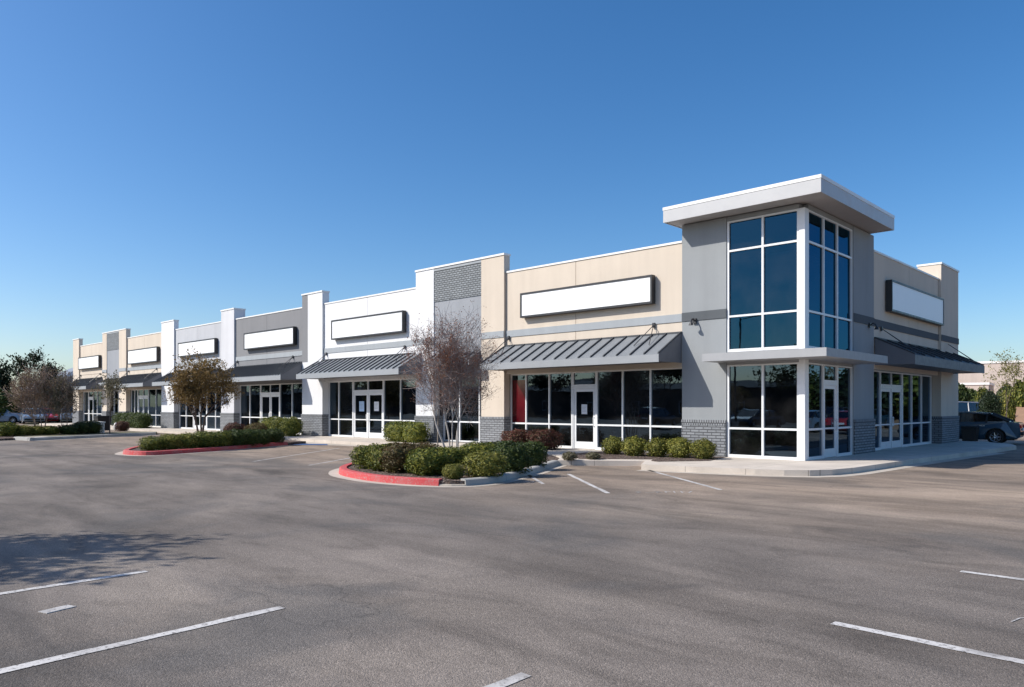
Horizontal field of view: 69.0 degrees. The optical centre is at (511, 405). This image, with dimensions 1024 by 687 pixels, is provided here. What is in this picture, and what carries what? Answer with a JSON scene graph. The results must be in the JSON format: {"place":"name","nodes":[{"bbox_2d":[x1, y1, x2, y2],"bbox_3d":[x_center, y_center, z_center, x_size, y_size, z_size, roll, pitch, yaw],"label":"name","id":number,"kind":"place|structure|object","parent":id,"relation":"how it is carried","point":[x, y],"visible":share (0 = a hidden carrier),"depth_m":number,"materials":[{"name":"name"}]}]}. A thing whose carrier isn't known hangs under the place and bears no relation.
{"place":"outdoors","nodes":[
{"label":"outdoors","id":0,"kind":"place"},
{"bbox_2d":[24,421,69,424],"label":"rough ground","id":1,"kind":"structure","parent":0,"point":[32,423],"depth_m":73.12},
{"bbox_2d":[6,353,36,377],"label":"tall tree","id":2,"kind":"object","parent":1,"relation":"on","point":[18,361],"visible":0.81,"depth_m":94.73,"materials":[{"name":"green plant"}]},
{"bbox_2d":[19,408,44,423],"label":"parked car","id":3,"kind":"object","parent":1,"relation":"on","point":[27,418],"visible":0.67,"depth_m":71.47,"materials":[{"name":"silver metal"}]},
{"bbox_2d":[36,358,65,386],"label":"tall tree","id":4,"kind":"object","parent":1,"relation":"on","point":[52,369],"visible":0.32,"depth_m":89.74,"materials":[{"name":"green plant"}]},
{"bbox_2d":[0,422,1023,686],"bbox_3d":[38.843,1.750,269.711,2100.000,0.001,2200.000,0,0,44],"label":"parking lot","id":5,"kind":"structure","parent":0,"point":[558,578],"depth_m":7.72,"materials":[{"name":"asphalt"}]},
{"bbox_2d":[0,357,18,390],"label":"evergreen tree","id":6,"kind":"object","parent":5,"relation":"on","point":[5,371],"visible":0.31,"depth_m":81.88,"materials":[{"name":"green plant"}]},
{"bbox_2d":[0,409,19,422],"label":"parked car","id":7,"kind":"object","parent":5,"relation":"on","point":[12,417],"visible":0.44,"depth_m":73.25,"materials":[{"name":"silver metal"}]},
{"bbox_2d":[0,388,21,422],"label":"tree","id":8,"kind":"object","parent":5,"relation":"on","point":[4,405],"visible":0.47,"depth_m":73.45,"materials":[{"name":"green plant"}]},
{"bbox_2d":[0,433,60,440],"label":"planting bed","id":9,"kind":"object","parent":5,"relation":"on","point":[2,438],"visible":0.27,"depth_m":37.94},
{"bbox_2d":[0,422,20,436],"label":"shrub","id":10,"kind":"object","parent":9,"relation":"on","point":[8,429],"visible":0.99,"depth_m":39.91,"materials":[{"name":"green plant"}]},
{"bbox_2d":[2,359,72,425],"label":"bare tree","id":11,"kind":"object","parent":9,"relation":"on","point":[40,390],"visible":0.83,"depth_m":41.93,"materials":[{"name":"brown plant"}]},
{"bbox_2d":[57,424,80,434],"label":"shrub","id":12,"kind":"object","parent":9,"relation":"on","point":[69,429],"visible":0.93,"depth_m":42.22,"materials":[{"name":"green plant"}]},
{"bbox_2d":[0,570,147,594],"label":"parking line","id":13,"kind":"object","parent":5,"relation":"on","point":[64,583],"visible":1,"depth_m":7.35,"materials":[{"name":"white paint"}]},
{"bbox_2d":[17,431,156,436],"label":"planting bed","id":14,"kind":"object","parent":5,"relation":"on","point":[85,434],"visible":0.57,"depth_m":42.20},
{"bbox_2d":[44,365,83,424],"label":"bare tree","id":15,"kind":"object","parent":14,"relation":"on","point":[60,397],"visible":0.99,"depth_m":42.25,"materials":[{"name":"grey plant"}]},
{"bbox_2d":[91,370,129,433],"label":"young tree","id":16,"kind":"object","parent":14,"relation":"on","point":[110,385],"visible":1,"depth_m":42.50,"materials":[{"name":"brown plant"}]},
{"bbox_2d":[27,432,155,440],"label":"kerb","id":17,"kind":"structure","parent":5,"relation":"on","point":[90,436],"depth_m":40.40,"materials":[{"name":"concrete"}]},
{"bbox_2d":[0,606,283,673],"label":"parking line","id":18,"kind":"object","parent":5,"relation":"on","point":[50,659],"visible":1,"depth_m":5.49,"materials":[{"name":"white paint"}]},
{"bbox_2d":[123,442,287,455],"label":"kerb","id":19,"kind":"structure","parent":5,"relation":"on","point":[128,451],"depth_m":27.89,"materials":[{"name":"red paint"}]},
{"bbox_2d":[131,440,305,450],"bbox_3d":[-13.378,1.720,31.980,5.843,0.160,10.872,0,0,18],"label":"planting bed","id":20,"kind":"object","parent":5,"relation":"on","point":[290,442],"visible":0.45,"depth_m":33.56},
{"bbox_2d":[136,435,166,450],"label":"shrub","id":21,"kind":"object","parent":20,"relation":"on","point":[151,443],"visible":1,"depth_m":27.03,"materials":[{"name":"green plant"}]},
{"bbox_2d":[159,433,185,449],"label":"shrub","id":22,"kind":"object","parent":20,"relation":"on","point":[173,441],"visible":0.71,"depth_m":27.69,"materials":[{"name":"green plant"}]},
{"bbox_2d":[176,432,200,448],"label":"shrub","id":23,"kind":"object","parent":20,"relation":"on","point":[191,440],"visible":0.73,"depth_m":28.25,"materials":[{"name":"green plant"}]},
{"bbox_2d":[162,345,244,433],"bbox_3d":[-15.493,-0.656,37.493,3.604,4.801,3.757,0,0,44],"label":"autumn tree","id":24,"kind":"object","parent":20,"relation":"on","point":[199,386],"visible":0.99,"depth_m":36.99,"materials":[{"name":"brown plant"}]},
{"bbox_2d":[192,431,221,447],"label":"shrub","id":25,"kind":"object","parent":20,"relation":"on","point":[209,439],"visible":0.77,"depth_m":28.83,"materials":[{"name":"green plant"}]},
{"bbox_2d":[212,430,233,446],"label":"shrub","id":26,"kind":"object","parent":20,"relation":"on","point":[225,438],"visible":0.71,"depth_m":29.38,"materials":[{"name":"green plant"}]},
{"bbox_2d":[224,428,249,445],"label":"shrub","id":27,"kind":"object","parent":20,"relation":"on","point":[240,436],"visible":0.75,"depth_m":30.03,"materials":[{"name":"green plant"}]},
{"bbox_2d":[242,429,261,445],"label":"shrub","id":28,"kind":"object","parent":20,"relation":"on","point":[254,436],"visible":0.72,"depth_m":30.73,"materials":[{"name":"green plant"}]},
{"bbox_2d":[266,428,284,442],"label":"shrub","id":29,"kind":"object","parent":20,"relation":"on","point":[278,436],"visible":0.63,"depth_m":32.46,"materials":[{"name":"green plant"}]},
{"bbox_2d":[339,463,442,485],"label":"kerb","id":30,"kind":"structure","parent":5,"relation":"on","point":[344,470],"depth_m":16.88,"materials":[{"name":"red paint"}]},
{"bbox_2d":[328,465,566,486],"bbox_3d":[-1.525,1.745,18.797,6.566,0.001,5.807,0,0,-3],"label":"gutter","id":31,"kind":"object","parent":5,"relation":"on","point":[334,473],"visible":0.86,"depth_m":17.61,"materials":[{"name":"concrete"}]},
{"bbox_2d":[347,455,558,483],"bbox_3d":[-1.388,1.720,22.320,5.503,0.160,11.856,0,0,15],"label":"planting bed","id":32,"kind":"object","parent":5,"relation":"on","point":[449,481],"visible":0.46,"depth_m":17.75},
{"bbox_2d":[349,443,377,468],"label":"shrub","id":33,"kind":"object","parent":32,"relation":"on","point":[360,455],"visible":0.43,"depth_m":19.34,"materials":[{"name":"green plant"}]},
{"bbox_2d":[364,442,397,470],"bbox_3d":[-3.195,1.298,18.882,0.997,0.764,1.116,0,0,26],"label":"shrub","id":34,"kind":"object","parent":32,"relation":"on","point":[374,454],"visible":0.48,"depth_m":18.63,"materials":[{"name":"green plant"}]},
{"bbox_2d":[378,442,424,472],"bbox_3d":[-2.671,1.284,18.465,1.272,0.794,1.136,0,0,-15],"label":"shrub","id":35,"kind":"object","parent":32,"relation":"on","point":[395,458],"visible":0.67,"depth_m":18.09,"materials":[{"name":"green plant"}]},
{"bbox_2d":[403,446,456,475],"bbox_3d":[-1.978,1.321,17.755,1.224,0.716,1.093,0,0,-31],"label":"shrub","id":36,"kind":"object","parent":32,"relation":"on","point":[431,461],"visible":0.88,"depth_m":17.45,"materials":[{"name":"green plant"}]},
{"bbox_2d":[398,297,506,447],"bbox_3d":[-2.091,-0.945,24.914,3.848,5.540,3.720,0,0,44],"label":"crape myrtle","id":37,"kind":"object","parent":32,"relation":"on","point":[452,363],"visible":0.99,"depth_m":24.60,"materials":[{"name":"brown plant"}]},
{"bbox_2d":[441,463,464,478],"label":"shrub","id":38,"kind":"object","parent":32,"relation":"on","point":[451,471],"visible":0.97,"depth_m":16.61,"materials":[{"name":"green plant"}]},
{"bbox_2d":[437,446,468,463],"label":"shrub","id":39,"kind":"object","parent":32,"relation":"on","point":[459,453],"visible":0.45,"depth_m":20.85,"materials":[{"name":"green plant"}]},
{"bbox_2d":[461,441,497,459],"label":"shrub","id":40,"kind":"object","parent":32,"relation":"on","point":[472,447],"visible":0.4,"depth_m":21.81,"materials":[{"name":"green plant"}]},
{"bbox_2d":[459,449,508,477],"bbox_3d":[-0.662,1.343,17.117,1.076,0.672,1.204,0,0,-29],"label":"shrub","id":41,"kind":"object","parent":32,"relation":"on","point":[482,463],"visible":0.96,"depth_m":16.82,"materials":[{"name":"green plant"}]},
{"bbox_2d":[490,440,533,473],"bbox_3d":[-0.029,1.261,18.433,1.026,0.843,1.148,0,0,-22],"label":"shrub","id":42,"kind":"object","parent":32,"relation":"on","point":[517,456],"visible":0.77,"depth_m":18.11,"materials":[{"name":"green plant"}]},
{"bbox_2d":[516,440,548,467],"bbox_3d":[0.545,1.294,20.161,0.908,0.766,0.904,0,0,-17],"label":"shrub","id":43,"kind":"object","parent":32,"relation":"on","point":[538,454],"visible":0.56,"depth_m":19.94,"materials":[{"name":"green plant"}]},
{"bbox_2d":[484,672,530,686],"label":"parking line","id":44,"kind":"object","parent":5,"relation":"on","point":[505,682],"visible":1,"depth_m":4.73,"materials":[{"name":"white paint"}]},
{"bbox_2d":[461,460,558,485],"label":"kerb","id":45,"kind":"structure","parent":5,"relation":"on","point":[510,475],"depth_m":17.47,"materials":[{"name":"concrete"}]},
{"bbox_2d":[636,453,1003,477],"bbox_3d":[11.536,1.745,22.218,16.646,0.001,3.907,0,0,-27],"label":"curb","id":46,"kind":"structure","parent":5,"relation":"on","point":[903,467],"depth_m":19.75,"materials":[{"name":"concrete"}]},
{"bbox_2d":[831,621,1023,663],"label":"parking line","id":47,"kind":"object","parent":5,"relation":"on","point":[962,649],"visible":1,"depth_m":5.46,"materials":[{"name":"white paint"}]},
{"bbox_2d":[960,426,979,440],"bbox_3d":[20.769,1.320,33.747,0.636,0.780,0.615,0,0,44],"label":"trash bin","id":48,"kind":"object","parent":5,"relation":"on","point":[969,433],"visible":0.8,"depth_m":33.54,"materials":[{"name":"black plastic"}]},
{"bbox_2d":[958,411,1023,442],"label":"parked car","id":49,"kind":"object","parent":5,"relation":"on","point":[995,427],"visible":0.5,"depth_m":33.85,"materials":[{"name":"blue paint"}]},
{"bbox_2d":[979,389,1008,414],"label":"bush","id":50,"kind":"object","parent":5,"relation":"on","point":[992,406],"visible":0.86,"depth_m":46.72,"materials":[{"name":"green plant"}]},
{"bbox_2d":[981,347,1023,416],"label":"young tree","id":51,"kind":"object","parent":5,"relation":"on","point":[1011,369],"visible":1,"depth_m":49.99,"materials":[{"name":"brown plant"}]},
{"bbox_2d":[0,0,1023,387],"label":"sky","id":52,"kind":"structure","parent":0,"point":[185,161],"materials":[{"name":"blue"}]},
{"bbox_2d":[68,174,984,460],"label":"retail building","id":53,"kind":"structure","parent":0,"point":[766,326],"depth_m":26.59,"materials":[{"name":"beige paint"}]},
{"bbox_2d":[78,355,100,369],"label":"sign board","id":54,"kind":"object","parent":53,"relation":"attached to","point":[90,362],"visible":1,"depth_m":64.65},
{"bbox_2d":[93,391,101,419],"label":"window","id":55,"kind":"structure","parent":53,"relation":"in","point":[97,409],"depth_m":64.69,"materials":[{"name":"glass"}]},
{"bbox_2d":[127,346,159,364],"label":"sign board","id":56,"kind":"object","parent":53,"relation":"attached to","point":[144,355],"visible":1,"depth_m":56.06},
{"bbox_2d":[148,389,160,426],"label":"window","id":57,"kind":"structure","parent":53,"relation":"in","point":[154,395],"depth_m":55.80,"materials":[{"name":"glass"}]},
{"bbox_2d":[179,390,192,428],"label":"window","id":58,"kind":"structure","parent":53,"relation":"in","point":[185,416],"depth_m":52.06,"materials":[{"name":"glass"}]},
{"bbox_2d":[178,338,217,356],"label":"sign board","id":59,"kind":"object","parent":53,"relation":"attached to","point":[209,346],"visible":0.93,"depth_m":49.27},
{"bbox_2d":[207,387,220,429],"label":"window","id":60,"kind":"structure","parent":53,"relation":"in","point":[213,419],"depth_m":48.90,"materials":[{"name":"glass"}]},
{"bbox_2d":[240,385,259,426],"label":"window","id":61,"kind":"structure","parent":53,"relation":"in","point":[250,402],"depth_m":45.44,"materials":[{"name":"glass"}]},
{"bbox_2d":[261,395,269,419],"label":"door","id":62,"kind":"structure","parent":53,"relation":"in","point":[265,399],"depth_m":44.18,"materials":[{"name":"glass"}]},
{"bbox_2d":[260,384,279,393],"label":"transom window","id":63,"kind":"structure","parent":53,"relation":"in","point":[264,388],"depth_m":43.70,"materials":[{"name":"glass"}]},
{"bbox_2d":[244,326,296,349],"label":"sign board","id":64,"kind":"object","parent":53,"relation":"attached to","point":[285,336],"visible":1,"depth_m":42.63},
{"bbox_2d":[271,395,278,416],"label":"door","id":65,"kind":"structure","parent":53,"relation":"in","point":[274,398],"depth_m":43.36,"materials":[{"name":"glass"}]},
{"bbox_2d":[280,383,301,434],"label":"window","id":66,"kind":"structure","parent":53,"relation":"in","point":[290,393],"depth_m":42.10,"materials":[{"name":"glass"}]},
{"bbox_2d":[329,381,352,436],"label":"window","id":67,"kind":"structure","parent":53,"relation":"in","point":[340,392],"depth_m":38.62,"materials":[{"name":"glass"}]},
{"bbox_2d":[354,393,366,437],"bbox_3d":[-7.599,0.479,37.371,1.188,2.218,0.125,0,0,44],"label":"door","id":68,"kind":"structure","parent":53,"relation":"in","point":[360,417],"depth_m":37.44,"materials":[{"name":"white metal"}]},
{"bbox_2d":[353,380,382,391],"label":"transom window","id":69,"kind":"structure","parent":53,"relation":"in","point":[362,385],"depth_m":36.94,"materials":[{"name":"glass"}]},
{"bbox_2d":[331,310,405,339],"bbox_3d":[-7.089,-3.890,36.350,5.950,1.000,0.239,0,0,44],"label":"sign board","id":70,"kind":"object","parent":53,"relation":"attached to","point":[394,322],"visible":1,"depth_m":36.03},
{"bbox_2d":[368,393,382,437],"bbox_3d":[-6.701,0.479,36.508,1.198,2.218,0.125,0,0,44],"label":"door","id":71,"kind":"structure","parent":53,"relation":"in","point":[375,418],"depth_m":36.56,"materials":[{"name":"white metal"}]},
{"bbox_2d":[383,378,415,438],"bbox_3d":[-5.153,0.165,35.074,2.910,2.870,0.120,0,0,44],"label":"window","id":72,"kind":"structure","parent":53,"relation":"in","point":[398,404],"depth_m":35.29,"materials":[{"name":"glass"}]},
{"bbox_2d":[443,377,480,442],"bbox_3d":[-1.956,0.165,32.253,2.970,2.870,0.120,0,0,44],"label":"window","id":73,"kind":"structure","parent":53,"relation":"in","point":[467,433],"depth_m":32.31,"materials":[{"name":"glass"}]},
{"bbox_2d":[510,372,572,447],"bbox_3d":[1.139,0.165,29.030,3.220,2.870,0.120,0,0,44],"label":"window","id":74,"kind":"structure","parent":53,"relation":"in","point":[548,396],"depth_m":28.70,"materials":[{"name":"glass"}]},
{"bbox_2d":[573,371,595,386],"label":"transom window","id":75,"kind":"structure","parent":53,"relation":"in","point":[584,378],"depth_m":27.51,"materials":[{"name":"glass"}]},
{"bbox_2d":[574,389,594,448],"bbox_3d":[2.674,0.479,27.503,0.998,2.218,0.125,0,0,44],"label":"door","id":76,"kind":"structure","parent":53,"relation":"in","point":[584,424],"depth_m":27.55,"materials":[{"name":"white metal"}]},
{"bbox_2d":[520,274,654,317],"bbox_3d":[2.575,-3.910,27.068,6.050,0.960,0.239,0,0,44],"label":"sign board","id":77,"kind":"object","parent":53,"relation":"attached to","point":[627,292],"visible":1,"depth_m":26.70,"materials":[{"name":"plastic"}]},
{"bbox_2d":[596,367,681,449],"bbox_3d":[4.431,0.165,25.868,3.690,2.870,0.120,0,0,44],"label":"window","id":78,"kind":"structure","parent":53,"relation":"in","point":[646,404],"depth_m":25.87,"materials":[{"name":"glass"}]},
{"bbox_2d":[727,209,798,351],"bbox_3d":[7.585,-3.710,22.520,2.278,4.080,0.120,0,0,44],"label":"window","id":79,"kind":"structure","parent":53,"relation":"in","point":[763,250],"depth_m":22.46,"materials":[{"name":"glass"}]},
{"bbox_2d":[727,362,798,460],"bbox_3d":[7.585,0.165,22.520,2.278,2.870,0.120,0,0,44],"label":"window","id":80,"kind":"structure","parent":53,"relation":"in","point":[763,399],"depth_m":22.46,"materials":[{"name":"glass"}]},
{"bbox_2d":[809,362,823,459],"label":"window","id":81,"kind":"structure","parent":53,"relation":"in","point":[816,370],"depth_m":22.35,"materials":[{"name":"glass"}]},
{"bbox_2d":[809,210,851,350],"bbox_3d":[9.846,-3.710,23.082,0.120,4.080,3.578,0,0,44],"label":"window","id":82,"kind":"structure","parent":53,"relation":"in","point":[830,242],"depth_m":23.09,"materials":[{"name":"glass"}]},
{"bbox_2d":[824,364,836,383],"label":"transom window","id":83,"kind":"structure","parent":53,"relation":"in","point":[830,371],"depth_m":23.08,"materials":[{"name":"glass"}]},
{"bbox_2d":[825,385,837,457],"bbox_3d":[9.851,0.479,23.033,0.125,2.218,0.988,0,0,44],"label":"door","id":84,"kind":"structure","parent":53,"relation":"in","point":[830,391],"depth_m":23.14,"materials":[{"name":"glass"}]},
{"bbox_2d":[837,365,851,455],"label":"window","id":85,"kind":"structure","parent":53,"relation":"in","point":[844,373],"depth_m":23.99,"materials":[{"name":"glass"}]},
{"bbox_2d":[874,370,880,449],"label":"window","id":86,"kind":"structure","parent":53,"relation":"in","point":[877,374],"depth_m":26.93,"materials":[{"name":"glass"}]},
{"bbox_2d":[881,388,892,448],"bbox_3d":[13.828,0.479,27.505,0.125,2.218,1.168,0,0,44],"label":"door","id":87,"kind":"structure","parent":53,"relation":"in","point":[886,417],"depth_m":27.57,"materials":[{"name":"white metal"}]},
{"bbox_2d":[881,371,901,387],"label":"transom window","id":88,"kind":"structure","parent":53,"relation":"in","point":[888,379],"depth_m":27.95,"materials":[{"name":"glass"}]},
{"bbox_2d":[892,389,900,447],"bbox_3d":[14.673,0.479,28.385,0.125,2.218,1.168,0,0,44],"label":"door","id":89,"kind":"structure","parent":53,"relation":"in","point":[896,393],"depth_m":28.48,"materials":[{"name":"white metal"}]},
{"bbox_2d":[886,279,943,325],"bbox_3d":[15.756,-3.930,28.960,0.239,1.120,6.750,0,0,44],"label":"sign board","id":90,"kind":"object","parent":53,"relation":"attached to","point":[904,300],"visible":1,"depth_m":28.34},
{"bbox_2d":[902,373,931,446],"bbox_3d":[16.444,0.165,30.283,0.120,2.870,3.910,0,0,44],"label":"window","id":91,"kind":"structure","parent":53,"relation":"in","point":[916,389],"depth_m":30.32,"materials":[{"name":"glass"}]},
{"bbox_2d":[39,423,1015,475],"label":"sidewalk","id":92,"kind":"structure","parent":0,"point":[883,459],"depth_m":21.88,"materials":[{"name":"concrete"}]},
{"bbox_2d":[131,412,153,427],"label":"clipped shrub","id":93,"kind":"object","parent":92,"relation":"on","point":[142,420],"visible":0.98,"depth_m":52.68,"materials":[{"name":"green plant"}]},
{"bbox_2d":[277,416,303,435],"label":"clipped shrub","id":94,"kind":"object","parent":92,"relation":"on","point":[290,426],"visible":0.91,"depth_m":38.91,"materials":[{"name":"green plant"}]},
{"bbox_2d":[382,420,406,441],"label":"clipped shrub","id":95,"kind":"object","parent":92,"relation":"on","point":[391,429],"visible":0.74,"depth_m":32.99,"materials":[{"name":"green plant"}]},
{"bbox_2d":[397,420,430,442],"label":"clipped shrub","id":96,"kind":"object","parent":92,"relation":"on","point":[415,432],"visible":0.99,"depth_m":32.12,"materials":[{"name":"green plant"}]},
{"bbox_2d":[499,428,532,442],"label":"shrub","id":97,"kind":"object","parent":92,"relation":"on","point":[515,435],"visible":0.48,"depth_m":27.34,"materials":[{"name":"brown plant"}]},
{"bbox_2d":[524,428,563,449],"bbox_3d":[1.203,1.223,27.269,1.453,0.835,1.497,0,0,34],"label":"shrub","id":98,"kind":"object","parent":92,"relation":"on","point":[551,440],"visible":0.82,"depth_m":26.87,"materials":[{"name":"brown plant"}]},
{"bbox_2d":[576,451,724,461],"bbox_3d":[3.870,1.619,23.183,4.900,0.062,3.750,0,0,44],"label":"planting bed","id":99,"kind":"object","parent":92,"relation":"on","point":[666,458],"visible":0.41,"depth_m":22.84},
{"bbox_2d":[601,435,623,453],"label":"shrub","id":100,"kind":"object","parent":99,"relation":"on","point":[612,444],"visible":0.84,"depth_m":24.31,"materials":[{"name":"green plant"}]},
{"bbox_2d":[620,435,646,455],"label":"shrub","id":101,"kind":"object","parent":99,"relation":"on","point":[633,445],"visible":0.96,"depth_m":23.49,"materials":[{"name":"green plant"}]},
{"bbox_2d":[643,437,668,456],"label":"shrub","id":102,"kind":"object","parent":99,"relation":"on","point":[656,447],"visible":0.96,"depth_m":23.07,"materials":[{"name":"green plant"}]},
{"bbox_2d":[666,437,692,457],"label":"shrub","id":103,"kind":"object","parent":99,"relation":"on","point":[678,447],"visible":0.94,"depth_m":22.71,"materials":[{"name":"green plant"}]},
{"bbox_2d":[689,438,719,458],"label":"shrub","id":104,"kind":"object","parent":99,"relation":"on","point":[701,448],"visible":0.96,"depth_m":22.14,"materials":[{"name":"green plant"}]},
{"bbox_2d":[960,382,994,390],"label":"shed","id":105,"kind":"structure","parent":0,"point":[987,385],"depth_m":94.97,"materials":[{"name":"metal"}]},
{"bbox_2d":[958,360,1023,394],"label":"commercial building","id":106,"kind":"structure","parent":0,"point":[971,377],"depth_m":100.91,"materials":[{"name":"metal"}]},
{"bbox_2d":[1015,407,1023,422],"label":"earth bank","id":107,"kind":"structure","parent":0,"point":[1019,414],"depth_m":62.46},
{"bbox_2d":[999,390,1016,421],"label":"bush","id":108,"kind":"object","parent":107,"relation":"on","point":[1011,410],"visible":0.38,"depth_m":55.60,"materials":[{"name":"green plant"}]},
{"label":"dirt ground","id":109,"kind":"structure","parent":0,"visible":0},
{"bbox_2d":[958,382,971,401],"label":"bush","id":110,"kind":"object","parent":109,"relation":"on","point":[964,394],"visible":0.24,"depth_m":63.45,"materials":[{"name":"green plant"}]},
{"bbox_2d":[958,401,978,411],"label":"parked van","id":111,"kind":"object","parent":109,"relation":"on","point":[965,406],"visible":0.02,"depth_m":59.42,"materials":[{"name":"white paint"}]},
{"bbox_2d":[1009,377,1023,406],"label":"bush","id":112,"kind":"object","parent":109,"relation":"on","point":[1019,396],"visible":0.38,"depth_m":65.47,"materials":[{"name":"green plant"}]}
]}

